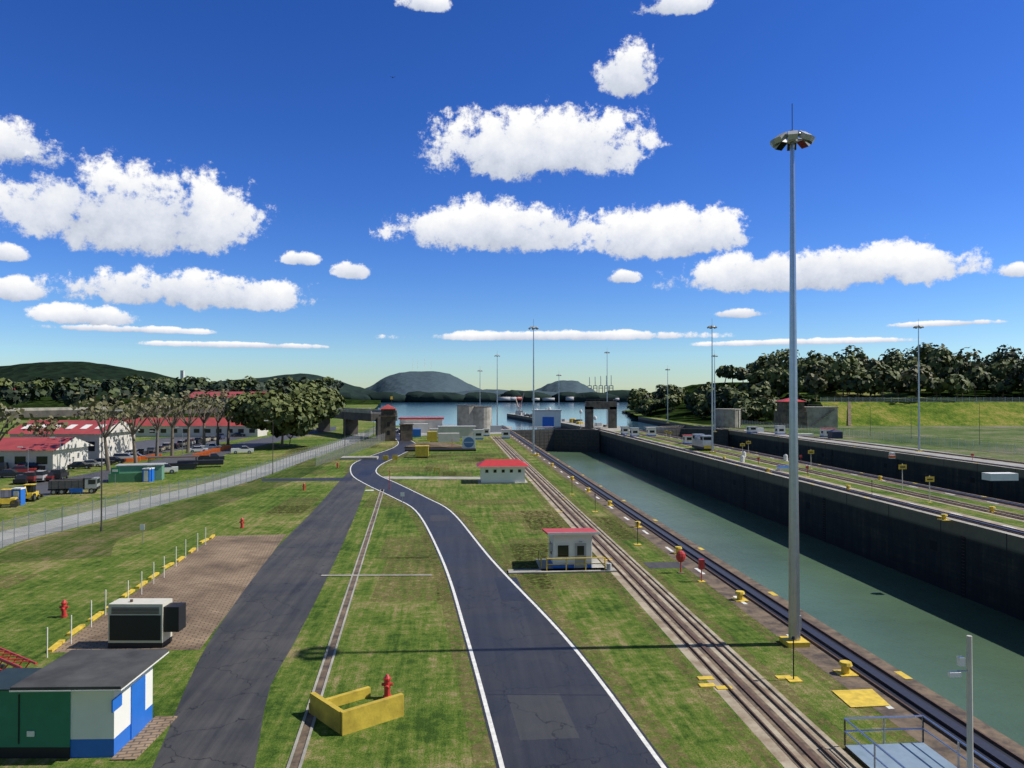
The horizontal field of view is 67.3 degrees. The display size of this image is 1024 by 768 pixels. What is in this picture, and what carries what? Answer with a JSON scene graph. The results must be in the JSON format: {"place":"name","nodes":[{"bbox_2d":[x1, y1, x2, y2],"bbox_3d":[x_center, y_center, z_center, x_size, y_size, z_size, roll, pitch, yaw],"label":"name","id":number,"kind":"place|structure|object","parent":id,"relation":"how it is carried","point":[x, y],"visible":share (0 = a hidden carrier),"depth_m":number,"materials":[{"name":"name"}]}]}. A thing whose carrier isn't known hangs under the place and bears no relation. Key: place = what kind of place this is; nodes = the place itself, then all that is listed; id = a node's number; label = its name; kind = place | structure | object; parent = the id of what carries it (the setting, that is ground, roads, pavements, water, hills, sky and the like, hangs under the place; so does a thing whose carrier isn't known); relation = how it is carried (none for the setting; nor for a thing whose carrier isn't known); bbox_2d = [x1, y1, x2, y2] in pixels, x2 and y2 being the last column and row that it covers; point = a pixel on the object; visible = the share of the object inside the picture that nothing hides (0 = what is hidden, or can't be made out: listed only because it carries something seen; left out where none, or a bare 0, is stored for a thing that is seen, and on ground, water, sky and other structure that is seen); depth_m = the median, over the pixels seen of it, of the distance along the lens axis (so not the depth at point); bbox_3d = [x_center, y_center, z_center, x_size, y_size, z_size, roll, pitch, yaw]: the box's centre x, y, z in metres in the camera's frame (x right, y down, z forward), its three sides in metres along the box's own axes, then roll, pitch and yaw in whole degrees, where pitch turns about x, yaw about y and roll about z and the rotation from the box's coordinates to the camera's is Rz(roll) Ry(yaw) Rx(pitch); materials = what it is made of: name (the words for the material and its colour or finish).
{"place":"outdoors","nodes":[
{"label":"outdoors","id":0,"kind":"place"},
{"bbox_2d":[0,242,28,261],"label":"cloud","id":1,"kind":"structure","parent":0,"point":[10,252],"depth_m":4363.89,"materials":[{"name":"white"}]},
{"bbox_2d":[0,274,46,301],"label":"cloud","id":2,"kind":"structure","parent":0,"point":[19,287],"depth_m":4380.85,"materials":[{"name":"white"}]},
{"bbox_2d":[0,116,64,166],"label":"cloud","id":3,"kind":"structure","parent":0,"point":[17,141],"depth_m":4374.62,"materials":[{"name":"white"}]},
{"bbox_2d":[26,301,133,325],"bbox_3d":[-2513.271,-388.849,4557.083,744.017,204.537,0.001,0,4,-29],"label":"cloud","id":4,"kind":"structure","parent":0,"point":[63,312],"depth_m":4530.13,"materials":[{"name":"white"}]},
{"bbox_2d":[48,324,214,334],"bbox_3d":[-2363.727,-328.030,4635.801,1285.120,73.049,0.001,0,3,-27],"label":"cloud","id":5,"kind":"structure","parent":0,"point":[150,329],"depth_m":4686.82,"materials":[{"name":"white"}]},
{"bbox_2d":[0,151,264,256],"bbox_3d":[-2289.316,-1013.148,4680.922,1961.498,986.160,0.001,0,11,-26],"label":"cloud","id":6,"kind":"structure","parent":0,"point":[147,220],"depth_m":4662.62,"materials":[{"name":"white"}]},
{"bbox_2d":[0,426,335,504],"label":"parking lot","id":7,"kind":"structure","parent":0,"point":[41,487],"depth_m":209.54,"materials":[{"name":"grey asphalt"}]},
{"bbox_2d":[20,414,67,436],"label":"avenue tree","id":8,"kind":"object","parent":7,"relation":"on","point":[50,427],"visible":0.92,"depth_m":163.32,"materials":[{"name":"green plant"}]},
{"bbox_2d":[0,437,93,471],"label":"warehouse building","id":9,"kind":"structure","parent":7,"relation":"on","point":[44,451],"depth_m":146.57,"materials":[{"name":"white paint"}]},
{"bbox_2d":[50,468,68,478],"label":"car","id":10,"kind":"object","parent":7,"relation":"on","point":[60,473],"visible":0.77,"depth_m":130.81,"materials":[{"name":"paint"}]},
{"bbox_2d":[8,420,138,459],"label":"workshop building","id":11,"kind":"structure","parent":7,"relation":"on","point":[119,438],"depth_m":171.97,"materials":[{"name":"white paint"}]},
{"bbox_2d":[68,408,119,419],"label":"avenue tree","id":12,"kind":"object","parent":7,"relation":"on","point":[90,417],"visible":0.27,"depth_m":190.20,"materials":[{"name":"green plant"}]},
{"bbox_2d":[108,455,223,482],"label":"roadside sheds","id":13,"kind":"object","parent":7,"relation":"on","point":[131,472],"visible":0.77,"depth_m":130.84,"materials":[{"name":"grey paint"}]},
{"bbox_2d":[123,445,230,462],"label":"orange barriers","id":14,"kind":"object","parent":7,"relation":"on","point":[209,451],"visible":0.83,"depth_m":181.09,"materials":[{"name":"plastic"}]},
{"bbox_2d":[34,265,314,311],"bbox_3d":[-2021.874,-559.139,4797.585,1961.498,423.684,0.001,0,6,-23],"label":"cloud","id":15,"kind":"structure","parent":0,"point":[196,289],"depth_m":4799.01,"materials":[{"name":"white"}]},
{"bbox_2d":[0,397,380,419],"bbox_3d":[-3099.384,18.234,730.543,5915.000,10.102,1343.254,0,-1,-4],"label":"forest floor terrain","id":16,"kind":"structure","parent":0,"point":[45,402],"depth_m":876.44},
{"bbox_2d":[0,374,343,406],"bbox_3d":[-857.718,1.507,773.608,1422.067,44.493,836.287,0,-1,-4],"label":"forest trees","id":17,"kind":"object","parent":16,"relation":"on","point":[33,389],"visible":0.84,"depth_m":792.16,"materials":[{"name":"green plant"}]},
{"bbox_2d":[189,392,277,404],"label":"hangar","id":18,"kind":"structure","parent":16,"relation":"on","point":[213,393],"depth_m":634.32,"materials":[{"name":"red metal"}]},
{"bbox_2d":[139,341,328,348],"bbox_3d":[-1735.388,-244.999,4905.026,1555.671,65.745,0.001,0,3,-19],"label":"cloud","id":19,"kind":"structure","parent":0,"point":[234,344],"depth_m":4884.07,"materials":[{"name":"white"}]},
{"bbox_2d":[0,361,595,397],"bbox_3d":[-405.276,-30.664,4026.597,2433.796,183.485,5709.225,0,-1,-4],"label":"hills","id":20,"kind":"structure","parent":0,"point":[403,383],"depth_m":2415.92,"materials":[{"name":"green plant"}]},
{"bbox_2d":[281,251,320,264],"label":"cloud","id":21,"kind":"structure","parent":0,"point":[295,258],"depth_m":5019.93,"materials":[{"name":"white"}]},
{"bbox_2d":[0,425,696,767],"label":"roads","id":22,"kind":"structure","parent":0,"point":[548,697],"depth_m":49.45,"materials":[{"name":"grey asphalt"}]},
{"bbox_2d":[47,527,205,657],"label":"posts","id":23,"kind":"object","parent":22,"relation":"on","point":[128,590],"visible":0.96,"depth_m":54.06,"materials":[{"name":"white metal"}]},
{"bbox_2d":[108,598,185,647],"bbox_3d":[-21.556,14.081,45.543,4.077,2.690,1.345,0,-1,0],"label":"beige generator","id":24,"kind":"object","parent":22,"relation":"on","point":[144,622],"visible":1,"depth_m":44.90,"materials":[{"name":"black metal"}]},
{"bbox_2d":[0,425,375,548],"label":"perimeter fence","id":25,"kind":"object","parent":22,"relation":"on","point":[45,511],"visible":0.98,"depth_m":115.39,"materials":[{"name":"grey metal"}]},
{"bbox_2d":[330,261,369,278],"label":"cloud","id":26,"kind":"structure","parent":0,"point":[346,270],"depth_m":5095.82,"materials":[{"name":"white"}]},
{"bbox_2d":[395,0,451,11],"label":"cloud","id":27,"kind":"structure","parent":0,"point":[432,5],"depth_m":5199.05,"materials":[{"name":"white"}]},
{"bbox_2d":[370,192,605,253],"bbox_3d":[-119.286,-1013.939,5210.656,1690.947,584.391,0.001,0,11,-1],"label":"cloud","id":28,"kind":"structure","parent":0,"point":[478,223],"depth_m":5202.44,"materials":[{"name":"white"}]},
{"bbox_2d":[0,404,984,767],"bbox_3d":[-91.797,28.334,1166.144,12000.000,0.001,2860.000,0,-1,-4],"label":"ground","id":29,"kind":"structure","parent":0,"point":[406,646],"depth_m":50.32,"materials":[{"name":"green plant"}]},
{"bbox_2d":[0,488,20,506],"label":"yellow roller","id":30,"kind":"object","parent":29,"relation":"on","point":[14,501],"visible":1,"depth_m":99.86,"materials":[{"name":"paint"}]},
{"bbox_2d":[0,469,23,477],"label":"dark car","id":31,"kind":"object","parent":29,"relation":"on","point":[8,472],"visible":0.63,"depth_m":134.49,"materials":[{"name":"paint"}]},
{"bbox_2d":[0,403,36,440],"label":"avenue tree","id":32,"kind":"object","parent":29,"relation":"on","point":[9,418],"visible":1,"depth_m":117.89,"materials":[{"name":"green plant"}]},
{"bbox_2d":[0,647,37,670],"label":"red crane boom","id":33,"kind":"object","parent":29,"relation":"on","point":[7,662],"visible":0.83,"depth_m":39.88,"materials":[{"name":"paint"}]},
{"bbox_2d":[13,474,31,483],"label":"car","id":34,"kind":"object","parent":29,"relation":"on","point":[20,478],"visible":0.8,"depth_m":125.27,"materials":[{"name":"paint"}]},
{"bbox_2d":[24,484,42,500],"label":"yellow backhoe","id":35,"kind":"object","parent":29,"relation":"on","point":[32,493],"visible":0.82,"depth_m":105.44,"materials":[{"name":"paint"}]},
{"bbox_2d":[0,668,70,757],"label":"green generator","id":36,"kind":"object","parent":29,"relation":"on","point":[34,724],"visible":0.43,"depth_m":31.36,"materials":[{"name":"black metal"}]},
{"bbox_2d":[48,476,100,494],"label":"dump truck","id":37,"kind":"object","parent":29,"relation":"on","point":[63,486],"visible":0.99,"depth_m":113.02,"materials":[{"name":"grey metal"}]},
{"bbox_2d":[67,461,93,468],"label":"car","id":38,"kind":"object","parent":29,"relation":"on","point":[79,464],"visible":1,"depth_m":150.12,"materials":[{"name":"paint"}]},
{"bbox_2d":[11,467,154,504],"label":"portable toilets","id":39,"kind":"object","parent":29,"relation":"on","point":[147,476],"visible":0.91,"depth_m":128.48,"materials":[{"name":"blue paint"}]},
{"bbox_2d":[9,649,176,760],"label":"utility building","id":40,"kind":"structure","parent":29,"relation":"on","point":[111,690],"depth_m":32.07,"materials":[{"name":"paint"}]},
{"bbox_2d":[70,391,146,470],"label":"avenue tree","id":41,"kind":"object","parent":29,"relation":"on","point":[92,408],"visible":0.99,"depth_m":147.14,"materials":[{"name":"brown plant"}]},
{"bbox_2d":[100,409,122,530],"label":"street light","id":42,"kind":"object","parent":29,"relation":"on","point":[101,527],"visible":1,"depth_m":82.84,"materials":[{"name":"grey paint"}]},
{"bbox_2d":[46,534,214,652],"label":"kerb blocks","id":43,"kind":"structure","parent":29,"relation":"on","point":[56,645],"depth_m":55.90,"materials":[{"name":"yellow paint"}]},
{"bbox_2d":[94,394,174,462],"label":"avenue tree","id":44,"kind":"object","parent":29,"relation":"on","point":[133,430],"visible":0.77,"depth_m":158.74,"materials":[{"name":"brown plant"}]},
{"bbox_2d":[131,391,188,458],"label":"avenue tree","id":45,"kind":"object","parent":29,"relation":"on","point":[159,425],"visible":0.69,"depth_m":174.68,"materials":[{"name":"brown plant"}]},
{"bbox_2d":[137,393,212,455],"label":"avenue tree","id":46,"kind":"object","parent":29,"relation":"on","point":[175,420],"visible":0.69,"depth_m":181.25,"materials":[{"name":"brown plant"}]},
{"bbox_2d":[109,417,266,436],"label":"long building","id":47,"kind":"structure","parent":29,"relation":"on","point":[196,428],"depth_m":260.72,"materials":[{"name":"white paint"}]},
{"bbox_2d":[159,390,225,452],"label":"avenue tree","id":48,"kind":"object","parent":29,"relation":"on","point":[189,423],"visible":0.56,"depth_m":191.37,"materials":[{"name":"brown plant"}]},
{"bbox_2d":[0,405,396,439],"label":"viaduct","id":49,"kind":"object","parent":29,"relation":"on","point":[350,417],"visible":0.2,"depth_m":280.65,"materials":[{"name":"concrete"}]},
{"bbox_2d":[173,386,233,444],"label":"avenue tree","id":50,"kind":"object","parent":29,"relation":"on","point":[204,419],"visible":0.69,"depth_m":205.06,"materials":[{"name":"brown plant"}]},
{"bbox_2d":[198,453,224,459],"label":"dark pickup","id":51,"kind":"object","parent":29,"relation":"on","point":[211,456],"visible":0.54,"depth_m":165.99,"materials":[{"name":"paint"}]},
{"bbox_2d":[201,391,239,445],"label":"avenue tree","id":52,"kind":"object","parent":29,"relation":"on","point":[218,417],"visible":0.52,"depth_m":213.47,"materials":[{"name":"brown plant"}]},
{"bbox_2d":[208,393,240,444],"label":"avenue tree","id":53,"kind":"object","parent":29,"relation":"on","point":[228,420],"visible":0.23,"depth_m":220.26,"materials":[{"name":"brown plant"}]},
{"bbox_2d":[59,462,392,697],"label":"fire hydrants","id":54,"kind":"object","parent":29,"relation":"on","point":[386,684],"visible":0.98,"depth_m":50.87,"materials":[{"name":"red metal"}]},
{"bbox_2d":[69,467,403,543],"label":"road signs","id":55,"kind":"object","parent":29,"relation":"on","point":[115,471],"visible":1,"depth_m":110.14,"materials":[{"name":"metal"}]},
{"bbox_2d":[231,446,253,453],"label":"white pickup","id":56,"kind":"object","parent":29,"relation":"on","point":[242,449],"visible":1,"depth_m":187.99,"materials":[{"name":"paint"}]},
{"bbox_2d":[223,386,346,446],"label":"tree","id":57,"kind":"object","parent":29,"relation":"on","point":[300,410],"visible":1,"depth_m":203.09,"materials":[{"name":"green plant"}]},
{"bbox_2d":[270,425,307,445],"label":"tree","id":58,"kind":"object","parent":29,"relation":"on","point":[274,432],"visible":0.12,"depth_m":214.97,"materials":[{"name":"green plant"}]},
{"bbox_2d":[0,440,646,603],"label":"dry grass patches","id":59,"kind":"object","parent":29,"relation":"on","point":[423,561],"depth_m":73.59,"materials":[{"name":"plant"}]},
{"bbox_2d":[535,528,603,570],"bbox_3d":[5.008,14.050,66.330,5.500,3.230,4.600,0,-1,-4],"label":"guard hut","id":60,"kind":"object","parent":59,"relation":"on","point":[570,542],"visible":0.92,"depth_m":64.82,"materials":[{"name":"paint"}]},
{"bbox_2d":[309,686,403,735],"bbox_3d":[-7.227,14.812,35.641,3.156,1.000,3.220,1,-1,-41],"label":"yellow barrier","id":61,"kind":"object","parent":29,"relation":"on","point":[329,712],"visible":1,"depth_m":34.64,"materials":[{"name":"yellow paint"}]},
{"bbox_2d":[379,396,413,440],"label":"control tower","id":62,"kind":"structure","parent":29,"relation":"on","point":[388,416],"depth_m":237.14,"materials":[{"name":"concrete"}]},
{"bbox_2d":[341,405,501,473],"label":"yard","id":63,"kind":"structure","parent":29,"relation":"on","point":[470,418],"depth_m":257.35,"materials":[{"name":"concrete"}]},
{"bbox_2d":[462,436,474,447],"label":"round sign","id":64,"kind":"object","parent":29,"relation":"on","point":[468,441],"visible":0.89,"depth_m":199.01,"materials":[{"name":"blue metal"}]},
{"bbox_2d":[476,459,529,483],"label":"building","id":65,"kind":"structure","parent":29,"relation":"on","point":[500,471],"depth_m":126.87,"materials":[{"name":"concrete"}]},
{"bbox_2d":[532,407,561,426],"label":"building","id":66,"kind":"structure","parent":29,"relation":"on","point":[547,417],"depth_m":332.53,"materials":[{"name":"white paint"}]},
{"bbox_2d":[643,562,684,568],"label":"asphalt patch","id":67,"kind":"object","parent":29,"relation":"on","point":[649,565],"depth_m":66.34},
{"bbox_2d":[490,425,1023,767],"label":"railway tracks","id":68,"kind":"object","parent":29,"relation":"on","point":[786,732],"visible":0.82,"depth_m":46.62,"materials":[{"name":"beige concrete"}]},
{"bbox_2d":[528,319,538,454],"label":"mast","id":69,"kind":"object","parent":68,"relation":"on","point":[533,327],"visible":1,"depth_m":183.73,"materials":[{"name":"grey metal"}]},
{"bbox_2d":[676,550,704,581],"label":"signs","id":70,"kind":"object","parent":68,"relation":"on","point":[680,556],"visible":1,"depth_m":63.48,"materials":[{"name":"red metal"}]},
{"bbox_2d":[536,453,888,706],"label":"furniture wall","id":71,"kind":"structure","parent":68,"relation":"on","point":[860,697],"depth_m":39.31,"materials":[{"name":"yellow metal"}]},
{"bbox_2d":[770,104,814,647],"bbox_3d":[16.756,-0.672,45.800,2.562,32.200,2.562,0,-1,-4],"label":"mast","id":72,"kind":"object","parent":68,"relation":"on","point":[780,142],"visible":1,"depth_m":45.58,"materials":[{"name":"grey metal"}]},
{"bbox_2d":[665,430,995,520],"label":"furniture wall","id":73,"kind":"structure","parent":68,"relation":"on","point":[929,479],"depth_m":144.57,"materials":[{"name":"metal"}]},
{"bbox_2d":[913,320,923,450],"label":"mast","id":74,"kind":"object","parent":68,"relation":"on","point":[918,327],"visible":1,"depth_m":196.36,"materials":[{"name":"grey metal"}]},
{"bbox_2d":[844,715,999,767],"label":"stair platform","id":75,"kind":"structure","parent":68,"relation":"on","point":[922,754],"depth_m":31.25,"materials":[{"name":"paint"}]},
{"bbox_2d":[704,425,1023,461],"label":"lawn grass","id":76,"kind":"structure","parent":29,"relation":"on","point":[1009,440],"depth_m":256.54,"materials":[{"name":"green plant"}]},
{"bbox_2d":[715,398,1018,480],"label":"lock buildings","id":77,"kind":"structure","parent":29,"relation":"on","point":[811,416],"depth_m":327.67,"materials":[{"name":"concrete"}]},
{"bbox_2d":[947,635,973,767],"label":"cctv pole","id":78,"kind":"object","parent":29,"relation":"on","point":[960,660],"visible":1,"depth_m":27.57,"materials":[{"name":"metal"}]},
{"bbox_2d":[0,0,1023,392],"label":"sky","id":79,"kind":"structure","parent":0,"point":[913,110],"materials":[{"name":"blue"}]},
{"bbox_2d":[423,102,666,181],"bbox_3d":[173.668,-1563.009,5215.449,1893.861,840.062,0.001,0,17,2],"label":"cloud","id":80,"kind":"structure","parent":0,"point":[526,142],"depth_m":5193.84,"materials":[{"name":"white"}]},
{"bbox_2d":[379,329,731,340],"bbox_3d":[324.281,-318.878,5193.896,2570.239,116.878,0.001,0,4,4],"label":"cloud","id":81,"kind":"structure","parent":0,"point":[571,334],"depth_m":5190.67,"materials":[{"name":"white"}]},
{"bbox_2d":[508,550,616,573],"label":"railing platform","id":82,"kind":"structure","parent":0,"point":[608,567],"depth_m":63.97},
{"bbox_2d":[594,36,656,98],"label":"cloud","id":83,"kind":"structure","parent":0,"point":[622,74],"depth_m":5153.90,"materials":[{"name":"white"}]},
{"bbox_2d":[609,269,641,282],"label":"cloud","id":84,"kind":"structure","parent":0,"point":[620,275],"depth_m":5150.11,"materials":[{"name":"white"}]},
{"bbox_2d":[579,201,747,260],"bbox_3d":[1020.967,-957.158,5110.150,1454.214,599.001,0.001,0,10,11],"label":"cloud","id":85,"kind":"structure","parent":0,"point":[674,231],"depth_m":5099.95,"materials":[{"name":"white"}]},
{"bbox_2d":[642,0,712,15],"bbox_3d":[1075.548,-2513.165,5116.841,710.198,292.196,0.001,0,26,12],"label":"cloud","id":86,"kind":"structure","parent":0,"point":[675,7],"depth_m":5112.14,"materials":[{"name":"white"}]},
{"bbox_2d":[371,402,1023,746],"bbox_3d":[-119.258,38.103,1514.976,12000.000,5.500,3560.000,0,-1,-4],"label":"water","id":87,"kind":"structure","parent":0,"point":[916,629],"depth_m":91.96,"materials":[{"name":"teal liquid"}]},
{"bbox_2d":[715,308,759,317],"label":"cloud","id":88,"kind":"structure","parent":0,"point":[741,313],"depth_m":4991.45,"materials":[{"name":"white"}]},
{"bbox_2d":[507,413,1023,620],"bbox_3d":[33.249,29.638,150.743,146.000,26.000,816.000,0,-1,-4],"label":"lock walls","id":89,"kind":"structure","parent":0,"point":[897,538],"depth_m":127.03,"materials":[{"name":"concrete"}]},
{"bbox_2d":[515,393,607,426],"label":"approach wall equipment","id":90,"kind":"object","parent":89,"relation":"on","point":[576,421],"visible":0.75,"depth_m":386.50,"materials":[{"name":"metal"}]},
{"bbox_2d":[585,399,616,427],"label":"arch portal","id":91,"kind":"object","parent":89,"relation":"on","point":[611,407],"visible":1,"depth_m":324.21,"materials":[{"name":"concrete"}]},
{"bbox_2d":[512,426,728,451],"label":"mitre gates","id":92,"kind":"object","parent":89,"relation":"attached to","point":[578,440],"visible":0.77,"depth_m":307.09,"materials":[{"name":"metal"}]},
{"bbox_2d":[606,437,991,597],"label":"lock wall recesses","id":93,"kind":"structure","parent":89,"relation":"attached to","point":[933,545],"depth_m":120.89,"materials":[{"name":"black concrete"}]},
{"bbox_2d":[615,431,1023,527],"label":"railway track","id":94,"kind":"structure","parent":89,"relation":"on","point":[1008,521],"depth_m":117.84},
{"bbox_2d":[692,434,710,449],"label":"locomotive","id":95,"kind":"object","parent":94,"relation":"on","point":[701,441],"visible":0.94,"depth_m":198.49,"materials":[{"name":"white metal"}]},
{"bbox_2d":[707,326,716,452],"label":"mast","id":96,"kind":"object","parent":94,"relation":"on","point":[712,446],"visible":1,"depth_m":191.13,"materials":[{"name":"grey metal"}]},
{"bbox_2d":[620,430,1023,521],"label":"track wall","id":97,"kind":"structure","parent":89,"relation":"on","point":[1005,514],"depth_m":119.04,"materials":[{"name":"beige concrete"}]},
{"bbox_2d":[692,337,912,345],"bbox_3d":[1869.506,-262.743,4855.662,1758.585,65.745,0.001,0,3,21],"label":"cloud","id":98,"kind":"structure","parent":0,"point":[845,340],"depth_m":4852.82,"materials":[{"name":"white"}]},
{"bbox_2d":[655,239,991,293],"bbox_3d":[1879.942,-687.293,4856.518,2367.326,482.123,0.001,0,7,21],"label":"cloud","id":99,"kind":"structure","parent":0,"point":[905,262],"depth_m":4798.00,"materials":[{"name":"white"}]},
{"bbox_2d":[624,382,1023,424],"bbox_3d":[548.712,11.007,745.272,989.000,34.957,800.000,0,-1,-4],"label":"hill terrain","id":100,"kind":"structure","parent":0,"point":[681,413],"depth_m":416.52,"materials":[{"name":"green plant"}]},
{"bbox_2d":[626,342,1023,423],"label":"trees","id":101,"kind":"object","parent":100,"relation":"on","point":[941,368],"visible":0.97,"depth_m":409.80,"materials":[{"name":"green plant"}]},
{"bbox_2d":[788,389,925,399],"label":"hill","id":102,"kind":"structure","parent":100,"relation":"on","point":[886,395],"depth_m":408.65,"materials":[{"name":"green plant"}]},
{"bbox_2d":[744,430,1023,466],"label":"road","id":103,"kind":"structure","parent":0,"point":[997,462],"depth_m":198.67,"materials":[{"name":"concrete"}]},
{"bbox_2d":[811,401,1023,425],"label":"embankment hill","id":104,"kind":"structure","parent":0,"point":[936,413],"depth_m":362.33,"materials":[{"name":"green plant"}]},
{"bbox_2d":[889,319,1005,326],"bbox_3d":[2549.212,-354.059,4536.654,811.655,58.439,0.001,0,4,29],"label":"cloud","id":105,"kind":"structure","parent":0,"point":[934,323],"depth_m":4541.32,"materials":[{"name":"white"}]},
{"bbox_2d":[998,261,1023,276],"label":"cloud","id":106,"kind":"structure","parent":0,"point":[1015,269],"depth_m":4358.34,"materials":[{"name":"white"}]},
{"label":"shore land","id":107,"kind":"structure","parent":0,"visible":0},
{"bbox_2d":[335,390,656,401],"bbox_3d":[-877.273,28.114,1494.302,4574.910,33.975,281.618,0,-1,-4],"label":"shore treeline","id":108,"kind":"object","parent":107,"relation":"on","point":[515,395],"visible":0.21,"depth_m":1456.89,"materials":[{"name":"green plant"}]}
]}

